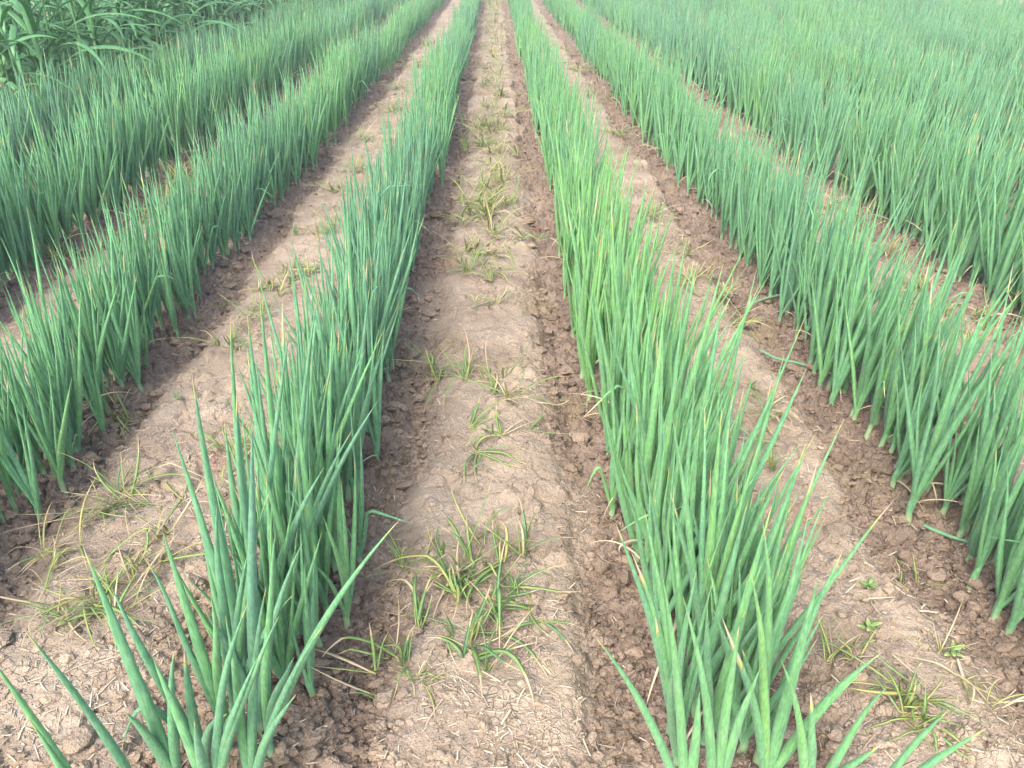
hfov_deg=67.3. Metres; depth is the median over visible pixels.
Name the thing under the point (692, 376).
scallion plant
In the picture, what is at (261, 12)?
maize plant
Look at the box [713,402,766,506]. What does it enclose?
scallion plant
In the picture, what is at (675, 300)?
scallion plant
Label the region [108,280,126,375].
scallion plant
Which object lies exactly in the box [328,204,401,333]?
scallion plant
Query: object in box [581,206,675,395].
scallion plant
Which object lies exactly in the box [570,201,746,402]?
scallion plant
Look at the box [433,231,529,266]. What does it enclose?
grass tuft
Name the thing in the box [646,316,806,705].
scallion plant
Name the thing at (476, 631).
grass tuft
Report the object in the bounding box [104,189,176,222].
grass tuft
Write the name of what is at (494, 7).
grass tuft
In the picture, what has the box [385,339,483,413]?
grass tuft
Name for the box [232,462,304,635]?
scallion plant
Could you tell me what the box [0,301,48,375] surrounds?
scallion plant
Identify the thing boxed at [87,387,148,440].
grass tuft
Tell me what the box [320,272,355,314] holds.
scallion plant
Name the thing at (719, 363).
scallion plant
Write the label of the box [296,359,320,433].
scallion plant
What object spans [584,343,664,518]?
scallion plant
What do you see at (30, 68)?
maize plant
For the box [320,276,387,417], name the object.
scallion plant
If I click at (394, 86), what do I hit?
grass tuft
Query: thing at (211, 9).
maize plant
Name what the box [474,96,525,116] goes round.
grass tuft
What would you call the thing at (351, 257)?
scallion plant
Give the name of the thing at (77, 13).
maize plant
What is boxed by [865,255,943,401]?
scallion plant
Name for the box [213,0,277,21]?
maize plant
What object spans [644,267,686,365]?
scallion plant
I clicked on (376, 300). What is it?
scallion plant
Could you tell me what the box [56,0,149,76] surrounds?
maize plant
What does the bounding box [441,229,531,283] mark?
grass tuft
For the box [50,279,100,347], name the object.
scallion plant
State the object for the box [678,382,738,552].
scallion plant
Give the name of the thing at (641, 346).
scallion plant
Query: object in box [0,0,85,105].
maize plant
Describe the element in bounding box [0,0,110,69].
maize plant
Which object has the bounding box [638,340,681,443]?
scallion plant
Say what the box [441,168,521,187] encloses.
grass tuft
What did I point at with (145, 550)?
grass tuft
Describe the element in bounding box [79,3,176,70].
maize plant
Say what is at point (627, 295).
scallion plant
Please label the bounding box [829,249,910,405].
scallion plant
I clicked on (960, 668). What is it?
straw stalk
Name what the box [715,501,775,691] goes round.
scallion plant
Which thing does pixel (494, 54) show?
grass tuft
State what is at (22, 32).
maize plant
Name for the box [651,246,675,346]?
scallion plant
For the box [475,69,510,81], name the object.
grass tuft
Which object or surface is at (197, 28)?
maize plant
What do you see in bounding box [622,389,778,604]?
scallion plant
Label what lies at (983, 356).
scallion plant
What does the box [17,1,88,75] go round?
maize plant
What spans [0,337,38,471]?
scallion plant
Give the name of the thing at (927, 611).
straw stalk
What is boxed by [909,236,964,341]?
scallion plant
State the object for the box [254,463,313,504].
scallion plant
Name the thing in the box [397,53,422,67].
grass tuft
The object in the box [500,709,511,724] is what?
straw stalk
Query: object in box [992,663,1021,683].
soil clod
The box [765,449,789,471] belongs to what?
grass tuft
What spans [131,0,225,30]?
maize plant
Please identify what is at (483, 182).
grass tuft
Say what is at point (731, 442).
scallion plant
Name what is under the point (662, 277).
scallion plant
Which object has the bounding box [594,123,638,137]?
grass tuft
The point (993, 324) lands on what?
scallion plant
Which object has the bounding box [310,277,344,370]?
scallion plant
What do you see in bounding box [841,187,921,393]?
scallion plant
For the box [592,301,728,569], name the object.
scallion plant
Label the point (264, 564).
scallion plant
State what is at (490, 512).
soil clod
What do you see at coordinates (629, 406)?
scallion plant
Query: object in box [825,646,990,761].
grass tuft
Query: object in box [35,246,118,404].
scallion plant
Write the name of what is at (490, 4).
grass tuft
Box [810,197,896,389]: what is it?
scallion plant
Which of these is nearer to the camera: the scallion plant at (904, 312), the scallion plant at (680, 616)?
the scallion plant at (680, 616)
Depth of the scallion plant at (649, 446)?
1.54 m
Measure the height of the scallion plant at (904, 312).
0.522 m
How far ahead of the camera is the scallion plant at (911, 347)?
1.84 m
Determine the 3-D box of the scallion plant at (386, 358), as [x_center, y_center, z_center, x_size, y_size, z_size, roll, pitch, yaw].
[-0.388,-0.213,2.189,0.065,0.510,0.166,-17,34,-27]
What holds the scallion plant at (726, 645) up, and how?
on the field ground
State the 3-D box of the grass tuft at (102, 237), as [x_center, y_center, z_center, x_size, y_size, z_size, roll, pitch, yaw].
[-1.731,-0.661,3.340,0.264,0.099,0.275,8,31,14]
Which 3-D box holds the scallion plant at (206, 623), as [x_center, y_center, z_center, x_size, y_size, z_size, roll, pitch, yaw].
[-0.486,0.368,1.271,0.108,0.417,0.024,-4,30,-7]
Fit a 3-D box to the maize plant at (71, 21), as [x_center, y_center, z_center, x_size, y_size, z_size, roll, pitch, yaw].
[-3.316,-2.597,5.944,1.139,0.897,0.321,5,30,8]
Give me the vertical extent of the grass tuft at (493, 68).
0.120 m
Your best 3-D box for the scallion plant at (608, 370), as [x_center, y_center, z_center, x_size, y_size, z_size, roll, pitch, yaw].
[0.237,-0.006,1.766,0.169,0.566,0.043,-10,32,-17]
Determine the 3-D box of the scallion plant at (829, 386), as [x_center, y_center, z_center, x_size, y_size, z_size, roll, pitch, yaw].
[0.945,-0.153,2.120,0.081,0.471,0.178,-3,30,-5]
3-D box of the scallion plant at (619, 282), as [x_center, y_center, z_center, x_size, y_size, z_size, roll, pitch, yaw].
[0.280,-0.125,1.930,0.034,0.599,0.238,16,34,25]
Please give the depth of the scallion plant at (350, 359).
1.81 m
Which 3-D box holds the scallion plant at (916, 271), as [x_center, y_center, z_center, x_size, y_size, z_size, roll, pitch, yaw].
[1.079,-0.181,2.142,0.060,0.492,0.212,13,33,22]
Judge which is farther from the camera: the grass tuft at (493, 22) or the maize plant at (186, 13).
the grass tuft at (493, 22)
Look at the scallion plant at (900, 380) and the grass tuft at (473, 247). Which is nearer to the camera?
the scallion plant at (900, 380)
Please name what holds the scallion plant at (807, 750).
on the field ground
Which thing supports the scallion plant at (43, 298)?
on the field ground
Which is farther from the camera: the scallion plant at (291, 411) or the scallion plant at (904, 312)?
the scallion plant at (904, 312)
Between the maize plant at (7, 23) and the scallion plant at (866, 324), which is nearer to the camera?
the scallion plant at (866, 324)
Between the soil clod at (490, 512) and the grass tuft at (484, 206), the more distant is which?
the grass tuft at (484, 206)
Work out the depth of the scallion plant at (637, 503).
1.54 m
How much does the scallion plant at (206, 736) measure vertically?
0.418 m
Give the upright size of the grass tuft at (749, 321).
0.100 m
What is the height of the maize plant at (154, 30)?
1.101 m
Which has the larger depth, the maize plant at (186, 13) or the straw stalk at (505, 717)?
the maize plant at (186, 13)
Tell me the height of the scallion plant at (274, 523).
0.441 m
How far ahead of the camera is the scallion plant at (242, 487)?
1.19 m
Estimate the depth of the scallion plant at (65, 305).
2.04 m
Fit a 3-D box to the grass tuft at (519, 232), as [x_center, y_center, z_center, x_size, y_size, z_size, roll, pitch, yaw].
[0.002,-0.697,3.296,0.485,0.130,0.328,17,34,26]
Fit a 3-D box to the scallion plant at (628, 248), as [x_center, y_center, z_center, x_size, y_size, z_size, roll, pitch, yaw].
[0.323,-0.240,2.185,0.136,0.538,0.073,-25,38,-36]
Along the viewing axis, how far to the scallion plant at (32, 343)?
1.91 m
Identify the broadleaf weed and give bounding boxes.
[171,392,181,399]
[856,618,881,632]
[860,577,877,589]
[944,640,964,657]
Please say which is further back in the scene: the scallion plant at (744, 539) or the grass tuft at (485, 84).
the grass tuft at (485, 84)
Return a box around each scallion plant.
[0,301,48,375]
[0,312,23,392]
[0,314,54,463]
[0,325,71,495]
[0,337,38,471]
[0,343,46,475]
[0,359,42,520]
[0,387,27,477]
[0,669,71,767]
[1,329,45,459]
[2,210,71,356]
[4,260,47,371]
[4,292,60,374]
[5,285,38,363]
[7,282,74,432]
[8,329,67,482]
[11,295,82,450]
[14,328,68,391]
[17,285,64,361]
[18,301,94,461]
[22,627,131,767]
[25,319,75,467]
[26,311,78,452]
[28,288,83,440]
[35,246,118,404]
[35,277,65,354]
[42,267,67,323]
[46,260,128,420]
[49,241,106,358]
[49,247,110,415]
[49,296,103,407]
[50,240,101,325]
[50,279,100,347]
[54,276,90,400]
[58,242,121,369]
[67,328,105,430]
[72,254,116,379]
[72,268,110,386]
[74,217,145,382]
[81,244,136,387]
[83,547,180,767]
[86,229,143,391]
[101,278,145,361]
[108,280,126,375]
[111,588,226,760]
[142,531,246,746]
[153,603,278,767]
[160,508,239,655]
[172,373,247,665]
[188,481,278,628]
[202,423,302,736]
[211,471,298,672]
[214,491,294,712]
[216,468,296,622]
[222,343,327,446]
[224,402,249,579]
[224,432,309,597]
[224,477,321,688]
[225,589,322,767]
[226,465,318,579]
[229,527,293,670]
[230,318,323,650]
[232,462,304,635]
[238,335,280,410]
[242,324,381,491]
[242,377,318,493]
[244,278,364,462]
[246,321,330,492]
[246,356,301,529]
[247,315,285,540]
[251,380,322,651]
[252,347,324,591]
[254,266,319,423]
[254,429,306,622]
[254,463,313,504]
[259,290,377,562]
[261,523,396,757]
[264,343,296,438]
[267,284,333,454]
[267,423,336,577]
[270,251,313,373]
[271,274,357,383]
[272,442,286,579]
[273,300,337,574]
[273,373,336,536]
[276,270,343,384]
[277,316,302,442]
[282,407,343,468]
[284,375,333,452]
[288,336,319,416]
[288,526,316,696]
[289,236,334,341]
[294,319,337,416]
[294,327,380,479]
[294,426,341,613]
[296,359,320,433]
[296,434,356,629]
[297,236,371,422]
[299,228,350,339]
[299,256,382,328]
[299,309,343,385]
[302,268,343,393]
[304,329,367,483]
[305,287,383,492]
[309,258,363,501]
[309,318,368,411]
[309,327,335,456]
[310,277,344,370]
[311,391,413,561]
[316,243,379,352]
[318,334,359,390]
[319,211,394,378]
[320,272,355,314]
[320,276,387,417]
[320,318,332,395]
[324,229,365,342]
[326,314,346,400]
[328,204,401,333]
[329,289,383,461]
[332,310,358,470]
[332,366,354,499]
[334,185,412,362]
[335,234,353,330]
[337,223,367,433]
[337,268,370,296]
[337,308,363,378]
[339,259,367,328]
[339,315,350,360]
[345,218,390,382]
[345,244,408,321]
[346,171,356,347]
[347,256,385,301]
[347,327,375,372]
[349,218,362,287]
[353,264,398,429]
[355,266,366,341]
[355,286,385,365]
[358,260,394,340]
[362,246,391,309]
[566,201,605,373]
[568,181,621,380]
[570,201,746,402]
[572,215,607,405]
[576,260,672,431]
[580,189,630,363]
[580,221,644,341]
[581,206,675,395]
[584,299,634,416]
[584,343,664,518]
[586,263,651,462]
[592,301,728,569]
[595,576,700,767]
[598,383,653,528]
[599,249,648,455]
[600,243,612,371]
[602,197,692,342]
[604,216,663,364]
[604,266,731,514]
[605,222,641,379]
[605,295,696,562]
[606,212,641,283]
[607,316,727,490]
[607,318,658,410]
[611,228,637,389]
[611,264,652,342]
[614,248,663,321]
[616,177,666,315]
[616,355,699,540]
[616,509,671,736]
[618,297,718,553]
[620,423,757,530]
[622,274,655,323]
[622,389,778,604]
[623,294,665,463]
[627,268,665,323]
[627,281,698,476]
[629,272,770,463]
[630,196,673,312]
[631,213,649,330]
[632,328,655,465]
[633,341,750,512]
[635,252,689,360]
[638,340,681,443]
[640,290,713,385]
[643,213,659,302]
[643,281,697,421]
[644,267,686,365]
[644,274,668,368]
[644,396,768,627]
[646,259,699,417]
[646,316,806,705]
[647,345,693,471]
[650,303,691,393]
[650,336,717,481]
[650,403,697,579]
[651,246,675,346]
[654,390,732,602]
[654,428,686,460]
[655,335,693,455]
[658,266,722,465]
[660,301,734,479]
[663,255,674,350]
[663,266,730,420]
[667,269,699,356]
[667,370,750,547]
[667,573,714,766]
[668,429,747,696]
[669,238,743,363]
[670,424,753,580]
[672,265,714,381]
[672,410,783,637]
[672,483,796,693]
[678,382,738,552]
[679,269,756,456]
[682,595,760,767]
[690,415,778,719]
[690,453,832,577]
[695,350,768,558]
[700,506,796,745]
[706,289,757,439]
[706,356,783,538]
[707,490,828,753]
[709,381,743,492]
[710,397,814,564]
[711,560,830,730]
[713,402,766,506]
[713,476,893,703]
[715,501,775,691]
[715,564,806,733]
[718,476,765,595]
[721,572,880,767]
[725,444,805,629]
[726,448,767,586]
[735,475,792,538]
[742,459,823,698]
[742,526,842,767]
[743,422,842,648]
[781,660,884,767]
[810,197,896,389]
[811,222,855,376]
[826,259,901,394]
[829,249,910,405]
[833,217,928,382]
[835,206,889,338]
[837,194,911,395]
[840,264,886,340]
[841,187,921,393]
[845,272,912,419]
[849,264,907,415]
[852,251,880,333]
[857,268,980,410]
[858,221,971,393]
[858,245,908,381]
[864,282,924,440]
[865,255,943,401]
[865,257,912,368]
[867,237,925,410]
[869,258,909,358]
[875,231,939,425]
[878,242,902,303]
[878,295,947,446]
[884,221,971,429]
[886,226,934,342]
[887,243,964,442]
[889,293,967,453]
[889,712,984,767]
[890,341,944,509]
[891,290,976,429]
[894,326,941,467]
[896,327,968,482]
[898,242,977,448]
[901,328,1003,503]
[903,297,1023,473]
[905,300,1023,523]
[905,306,957,391]
[905,329,967,474]
[906,271,1023,484]
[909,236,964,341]
[920,265,1022,426]
[923,293,1017,492]
[924,267,1020,395]
[925,320,1009,501]
[934,313,1016,425]
[936,330,1023,478]
[940,375,1019,515]
[957,351,1023,537]
[959,266,1023,505]
[963,324,1023,536]
[964,380,1023,562]
[966,369,1023,545]
[966,434,1023,589]
[971,355,1018,523]
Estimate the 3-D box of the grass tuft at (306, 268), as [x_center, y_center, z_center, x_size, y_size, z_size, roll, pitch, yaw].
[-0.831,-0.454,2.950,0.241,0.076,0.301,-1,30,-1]
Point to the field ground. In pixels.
(456, 324)
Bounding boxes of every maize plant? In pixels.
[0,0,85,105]
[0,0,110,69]
[0,0,158,86]
[0,1,106,102]
[0,4,61,82]
[0,4,93,117]
[0,5,26,97]
[0,27,45,104]
[0,31,41,87]
[0,34,56,106]
[1,0,87,107]
[2,0,35,98]
[2,2,120,88]
[3,17,58,96]
[5,0,140,77]
[10,1,89,89]
[11,0,110,90]
[16,11,116,79]
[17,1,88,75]
[19,0,167,83]
[21,0,96,51]
[26,11,91,61]
[30,0,161,71]
[32,0,153,68]
[37,0,187,65]
[38,0,75,53]
[39,0,158,59]
[41,0,152,79]
[42,0,119,70]
[47,0,122,60]
[50,0,159,64]
[52,2,156,56]
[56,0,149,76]
[62,0,121,66]
[70,0,161,70]
[70,1,170,65]
[71,2,187,36]
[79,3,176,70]
[95,0,191,65]
[96,0,185,54]
[100,0,162,70]
[104,1,189,62]
[112,0,198,60]
[114,0,223,61]
[124,0,151,57]
[128,0,242,42]
[129,2,201,47]
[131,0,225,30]
[133,0,251,41]
[135,0,177,39]
[135,5,152,42]
[151,1,232,49]
[159,0,238,43]
[162,1,239,44]
[163,0,239,38]
[174,10,207,31]
[175,3,228,35]
[178,0,219,36]
[178,0,250,21]
[181,0,261,40]
[187,0,214,34]
[188,0,269,34]
[192,0,267,36]
[209,0,220,37]
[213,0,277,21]
[218,0,274,30]
[222,0,246,27]
[223,0,250,29]
[223,0,259,33]
[233,0,277,22]
[235,0,306,25]
[253,0,281,21]
[260,0,285,19]
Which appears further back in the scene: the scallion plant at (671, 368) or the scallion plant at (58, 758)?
the scallion plant at (671, 368)
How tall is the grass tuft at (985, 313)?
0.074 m
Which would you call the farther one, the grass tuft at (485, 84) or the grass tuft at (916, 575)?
the grass tuft at (485, 84)
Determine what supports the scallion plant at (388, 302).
on the field ground
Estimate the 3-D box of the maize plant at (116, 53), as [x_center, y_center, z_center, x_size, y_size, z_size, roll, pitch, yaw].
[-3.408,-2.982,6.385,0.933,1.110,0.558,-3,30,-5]
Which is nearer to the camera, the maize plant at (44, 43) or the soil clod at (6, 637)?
the soil clod at (6, 637)
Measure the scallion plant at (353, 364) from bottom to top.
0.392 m
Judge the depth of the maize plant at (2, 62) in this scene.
5.14 m
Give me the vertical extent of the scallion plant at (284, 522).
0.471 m
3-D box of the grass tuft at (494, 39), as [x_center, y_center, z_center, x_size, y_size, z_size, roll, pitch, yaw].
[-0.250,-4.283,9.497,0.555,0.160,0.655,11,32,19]
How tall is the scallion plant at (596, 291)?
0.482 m
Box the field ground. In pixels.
[0,0,1023,767]
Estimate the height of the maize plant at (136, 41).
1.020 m
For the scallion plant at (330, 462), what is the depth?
1.46 m
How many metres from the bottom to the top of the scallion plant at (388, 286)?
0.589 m
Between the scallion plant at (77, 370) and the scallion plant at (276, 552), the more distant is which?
the scallion plant at (77, 370)
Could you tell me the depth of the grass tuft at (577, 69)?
7.58 m
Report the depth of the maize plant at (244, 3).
10.07 m
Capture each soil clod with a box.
[0,629,14,648]
[39,507,61,523]
[61,725,95,753]
[81,450,101,462]
[377,684,388,692]
[395,687,408,700]
[434,645,448,656]
[486,509,494,517]
[525,604,540,616]
[564,463,577,472]
[567,430,590,442]
[571,653,585,664]
[821,598,830,606]
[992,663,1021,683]
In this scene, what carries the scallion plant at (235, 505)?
on the field ground
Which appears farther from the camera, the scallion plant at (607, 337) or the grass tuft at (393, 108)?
the grass tuft at (393, 108)
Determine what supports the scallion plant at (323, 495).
on the field ground
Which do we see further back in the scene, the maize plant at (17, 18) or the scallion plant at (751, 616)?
the maize plant at (17, 18)
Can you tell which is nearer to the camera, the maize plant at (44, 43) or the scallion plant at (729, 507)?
the scallion plant at (729, 507)
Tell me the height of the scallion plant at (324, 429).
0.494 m
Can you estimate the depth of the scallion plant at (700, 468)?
1.39 m
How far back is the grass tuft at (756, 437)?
1.98 m
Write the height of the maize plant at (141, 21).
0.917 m
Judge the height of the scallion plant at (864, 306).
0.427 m
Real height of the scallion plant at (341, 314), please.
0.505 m
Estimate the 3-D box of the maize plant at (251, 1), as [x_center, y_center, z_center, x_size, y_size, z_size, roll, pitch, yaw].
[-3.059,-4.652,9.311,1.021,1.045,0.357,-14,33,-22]
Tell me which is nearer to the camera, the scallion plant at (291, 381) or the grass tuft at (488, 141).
the scallion plant at (291, 381)
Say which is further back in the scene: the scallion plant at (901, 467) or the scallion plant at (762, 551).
the scallion plant at (901, 467)
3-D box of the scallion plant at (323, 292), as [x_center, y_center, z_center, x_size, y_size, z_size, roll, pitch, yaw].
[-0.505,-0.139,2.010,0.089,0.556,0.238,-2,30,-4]
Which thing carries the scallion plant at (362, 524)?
on the field ground
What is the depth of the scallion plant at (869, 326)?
1.99 m
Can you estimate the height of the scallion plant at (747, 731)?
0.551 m
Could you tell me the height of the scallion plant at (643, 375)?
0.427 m
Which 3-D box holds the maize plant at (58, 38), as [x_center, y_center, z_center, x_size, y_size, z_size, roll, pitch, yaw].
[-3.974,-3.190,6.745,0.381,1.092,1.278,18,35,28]
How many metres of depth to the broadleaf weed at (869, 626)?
1.44 m
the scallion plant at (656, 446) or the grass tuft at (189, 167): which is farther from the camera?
the grass tuft at (189, 167)
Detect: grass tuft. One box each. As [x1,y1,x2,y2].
[0,538,174,666]
[4,504,108,613]
[6,435,204,599]
[36,260,100,295]
[39,228,89,268]
[48,475,212,601]
[81,223,126,246]
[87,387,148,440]
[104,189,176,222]
[126,189,194,204]
[145,146,209,177]
[146,161,194,193]
[149,155,204,182]
[174,323,270,353]
[180,141,223,164]
[192,419,279,485]
[218,288,291,324]
[240,255,299,299]
[261,250,323,288]
[286,209,341,242]
[302,567,554,700]
[310,174,369,193]
[333,150,381,174]
[338,524,473,590]
[348,117,393,143]
[371,475,581,647]
[372,90,408,112]
[375,74,413,89]
[383,532,549,710]
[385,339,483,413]
[387,644,459,716]
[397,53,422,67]
[409,26,440,48]
[427,528,578,652]
[429,176,497,213]
[429,200,543,236]
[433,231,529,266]
[439,327,565,411]
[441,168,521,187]
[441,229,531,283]
[446,188,524,223]
[448,161,516,195]
[450,189,517,219]
[452,126,512,150]
[453,113,508,137]
[454,128,511,149]
[454,285,515,310]
[457,104,514,130]
[458,392,568,484]
[459,177,520,211]
[460,183,524,212]
[464,111,519,133]
[464,146,524,172]
[465,132,517,157]
[468,57,515,66]
[471,74,504,89]
[472,61,512,73]
[473,155,525,181]
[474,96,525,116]
[475,44,503,59]
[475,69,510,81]
[475,95,519,108]
[475,199,549,245]
[478,22,503,32]
[480,31,507,44]
[480,38,508,53]
[481,0,502,7]
[481,15,511,27]
[483,1,504,12]
[483,5,504,15]
[484,26,510,38]
[487,13,504,22]
[487,79,523,99]
[557,55,595,70]
[586,84,613,100]
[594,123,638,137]
[638,188,681,218]
[640,234,694,255]
[660,238,713,260]
[666,260,731,290]
[677,271,741,297]
[700,294,776,340]
[721,421,781,446]
[732,379,776,405]
[733,383,802,434]
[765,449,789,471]
[810,186,873,216]
[816,605,878,684]
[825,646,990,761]
[845,203,883,231]
[864,233,910,261]
[864,546,948,589]
[881,263,957,296]
[890,600,1023,723]
[911,297,973,319]
[959,315,984,343]
[960,286,1010,329]
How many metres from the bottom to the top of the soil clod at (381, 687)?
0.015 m
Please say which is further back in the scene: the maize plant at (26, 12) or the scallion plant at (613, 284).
the maize plant at (26, 12)
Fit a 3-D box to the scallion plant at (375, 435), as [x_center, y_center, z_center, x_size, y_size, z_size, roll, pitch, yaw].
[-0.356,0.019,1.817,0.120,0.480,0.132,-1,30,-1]
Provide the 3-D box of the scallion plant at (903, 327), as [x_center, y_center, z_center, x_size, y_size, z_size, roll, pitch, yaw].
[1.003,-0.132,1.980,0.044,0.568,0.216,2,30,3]
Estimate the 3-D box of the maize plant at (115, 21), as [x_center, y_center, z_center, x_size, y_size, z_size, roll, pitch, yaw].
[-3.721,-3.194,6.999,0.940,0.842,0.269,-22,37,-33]
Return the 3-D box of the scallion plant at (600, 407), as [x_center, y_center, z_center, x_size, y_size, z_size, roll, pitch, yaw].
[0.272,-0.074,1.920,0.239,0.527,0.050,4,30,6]
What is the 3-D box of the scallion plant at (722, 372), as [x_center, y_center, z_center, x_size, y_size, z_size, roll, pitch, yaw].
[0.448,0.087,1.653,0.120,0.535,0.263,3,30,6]
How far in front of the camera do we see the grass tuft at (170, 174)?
4.00 m
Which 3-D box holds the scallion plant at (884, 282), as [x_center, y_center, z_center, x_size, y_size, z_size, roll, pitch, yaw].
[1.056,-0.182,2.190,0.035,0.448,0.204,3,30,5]
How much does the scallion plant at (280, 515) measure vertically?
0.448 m
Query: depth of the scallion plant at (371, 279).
2.16 m
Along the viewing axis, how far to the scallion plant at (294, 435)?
1.41 m
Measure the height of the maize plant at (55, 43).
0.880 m
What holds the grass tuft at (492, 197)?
on the field ground
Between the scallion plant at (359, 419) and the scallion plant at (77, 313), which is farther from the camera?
the scallion plant at (77, 313)
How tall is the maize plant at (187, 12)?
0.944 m
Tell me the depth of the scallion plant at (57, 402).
1.84 m
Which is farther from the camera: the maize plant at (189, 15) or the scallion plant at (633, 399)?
the maize plant at (189, 15)
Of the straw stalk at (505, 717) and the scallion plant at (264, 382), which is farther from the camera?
the scallion plant at (264, 382)
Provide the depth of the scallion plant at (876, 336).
2.03 m
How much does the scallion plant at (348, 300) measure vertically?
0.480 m
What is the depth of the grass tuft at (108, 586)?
1.45 m
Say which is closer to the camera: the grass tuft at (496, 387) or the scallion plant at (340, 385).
the scallion plant at (340, 385)
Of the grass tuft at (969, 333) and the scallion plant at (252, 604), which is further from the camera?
the grass tuft at (969, 333)
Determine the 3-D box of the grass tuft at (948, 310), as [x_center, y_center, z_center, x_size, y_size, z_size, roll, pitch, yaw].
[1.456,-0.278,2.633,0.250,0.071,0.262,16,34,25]
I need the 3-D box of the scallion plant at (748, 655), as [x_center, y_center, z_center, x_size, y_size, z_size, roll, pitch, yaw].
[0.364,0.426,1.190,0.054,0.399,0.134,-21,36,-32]
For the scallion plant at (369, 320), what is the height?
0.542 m
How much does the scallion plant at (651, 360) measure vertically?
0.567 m
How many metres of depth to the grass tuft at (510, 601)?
1.49 m
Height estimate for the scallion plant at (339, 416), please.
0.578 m
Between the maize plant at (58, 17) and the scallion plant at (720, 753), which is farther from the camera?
the maize plant at (58, 17)
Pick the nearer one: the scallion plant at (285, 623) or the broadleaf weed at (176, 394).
the scallion plant at (285, 623)
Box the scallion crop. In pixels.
[0,0,1023,633]
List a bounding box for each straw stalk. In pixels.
[285,725,326,753]
[482,670,500,681]
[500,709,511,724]
[849,574,867,581]
[867,597,894,598]
[892,654,919,677]
[918,610,937,612]
[956,658,967,688]
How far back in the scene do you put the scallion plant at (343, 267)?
2.02 m
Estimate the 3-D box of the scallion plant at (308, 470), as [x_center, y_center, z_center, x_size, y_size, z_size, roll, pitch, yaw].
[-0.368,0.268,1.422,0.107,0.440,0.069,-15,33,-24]
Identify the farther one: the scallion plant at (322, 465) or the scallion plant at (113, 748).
the scallion plant at (322, 465)
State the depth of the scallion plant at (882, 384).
1.94 m
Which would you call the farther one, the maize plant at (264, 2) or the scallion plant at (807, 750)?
the maize plant at (264, 2)
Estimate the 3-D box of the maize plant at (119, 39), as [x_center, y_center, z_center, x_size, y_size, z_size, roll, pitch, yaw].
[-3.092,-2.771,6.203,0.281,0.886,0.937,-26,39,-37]
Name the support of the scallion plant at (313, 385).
on the field ground
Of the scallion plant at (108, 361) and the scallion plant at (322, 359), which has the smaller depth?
the scallion plant at (322, 359)
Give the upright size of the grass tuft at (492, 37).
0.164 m
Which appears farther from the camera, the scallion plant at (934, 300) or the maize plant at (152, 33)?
the maize plant at (152, 33)
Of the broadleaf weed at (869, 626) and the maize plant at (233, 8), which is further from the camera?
the maize plant at (233, 8)
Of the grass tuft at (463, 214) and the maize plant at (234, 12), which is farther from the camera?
the maize plant at (234, 12)
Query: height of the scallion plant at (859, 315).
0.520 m
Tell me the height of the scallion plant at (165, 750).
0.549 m
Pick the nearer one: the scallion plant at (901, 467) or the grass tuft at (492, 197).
the scallion plant at (901, 467)
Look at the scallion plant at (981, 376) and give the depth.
1.74 m
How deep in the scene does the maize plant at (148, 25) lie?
7.64 m
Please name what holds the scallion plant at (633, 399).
on the field ground
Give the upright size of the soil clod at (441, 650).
0.016 m
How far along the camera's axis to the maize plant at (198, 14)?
8.45 m
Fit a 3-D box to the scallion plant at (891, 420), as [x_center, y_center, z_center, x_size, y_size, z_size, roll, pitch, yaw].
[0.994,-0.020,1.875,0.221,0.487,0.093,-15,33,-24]
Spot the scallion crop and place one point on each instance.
(938, 84)
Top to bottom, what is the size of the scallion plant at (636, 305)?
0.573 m
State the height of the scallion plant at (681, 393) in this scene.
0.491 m
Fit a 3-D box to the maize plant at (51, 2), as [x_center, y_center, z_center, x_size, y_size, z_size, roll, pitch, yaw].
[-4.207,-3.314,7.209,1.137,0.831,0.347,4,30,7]
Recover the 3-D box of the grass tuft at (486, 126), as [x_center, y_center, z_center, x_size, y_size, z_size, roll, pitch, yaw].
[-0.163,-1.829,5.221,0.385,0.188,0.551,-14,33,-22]
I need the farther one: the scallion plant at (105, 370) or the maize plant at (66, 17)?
the maize plant at (66, 17)
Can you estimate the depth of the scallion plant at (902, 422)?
1.84 m
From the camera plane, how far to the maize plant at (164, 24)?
6.92 m
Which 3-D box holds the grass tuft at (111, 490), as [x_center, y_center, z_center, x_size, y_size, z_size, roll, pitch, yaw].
[-0.882,0.249,1.682,0.391,0.126,0.433,25,38,36]
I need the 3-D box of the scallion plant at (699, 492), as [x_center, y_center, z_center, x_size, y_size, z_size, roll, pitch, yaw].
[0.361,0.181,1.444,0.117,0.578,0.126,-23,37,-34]
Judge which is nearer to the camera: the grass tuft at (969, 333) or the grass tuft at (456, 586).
the grass tuft at (456, 586)
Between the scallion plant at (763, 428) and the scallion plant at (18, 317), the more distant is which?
the scallion plant at (18, 317)
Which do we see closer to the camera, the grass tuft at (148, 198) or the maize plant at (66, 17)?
the grass tuft at (148, 198)
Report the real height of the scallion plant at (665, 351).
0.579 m
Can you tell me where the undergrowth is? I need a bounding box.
[0,0,290,127]
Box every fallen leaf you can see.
[753,294,779,303]
[760,349,830,374]
[923,524,967,542]
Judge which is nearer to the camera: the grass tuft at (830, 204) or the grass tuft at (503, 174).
the grass tuft at (830, 204)
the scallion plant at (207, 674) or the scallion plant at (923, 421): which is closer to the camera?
the scallion plant at (207, 674)
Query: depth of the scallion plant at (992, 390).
1.71 m
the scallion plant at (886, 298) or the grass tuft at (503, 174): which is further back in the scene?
the grass tuft at (503, 174)
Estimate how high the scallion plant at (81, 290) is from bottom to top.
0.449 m
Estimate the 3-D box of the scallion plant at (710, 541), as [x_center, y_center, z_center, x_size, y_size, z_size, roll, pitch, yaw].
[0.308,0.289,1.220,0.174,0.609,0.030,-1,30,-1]

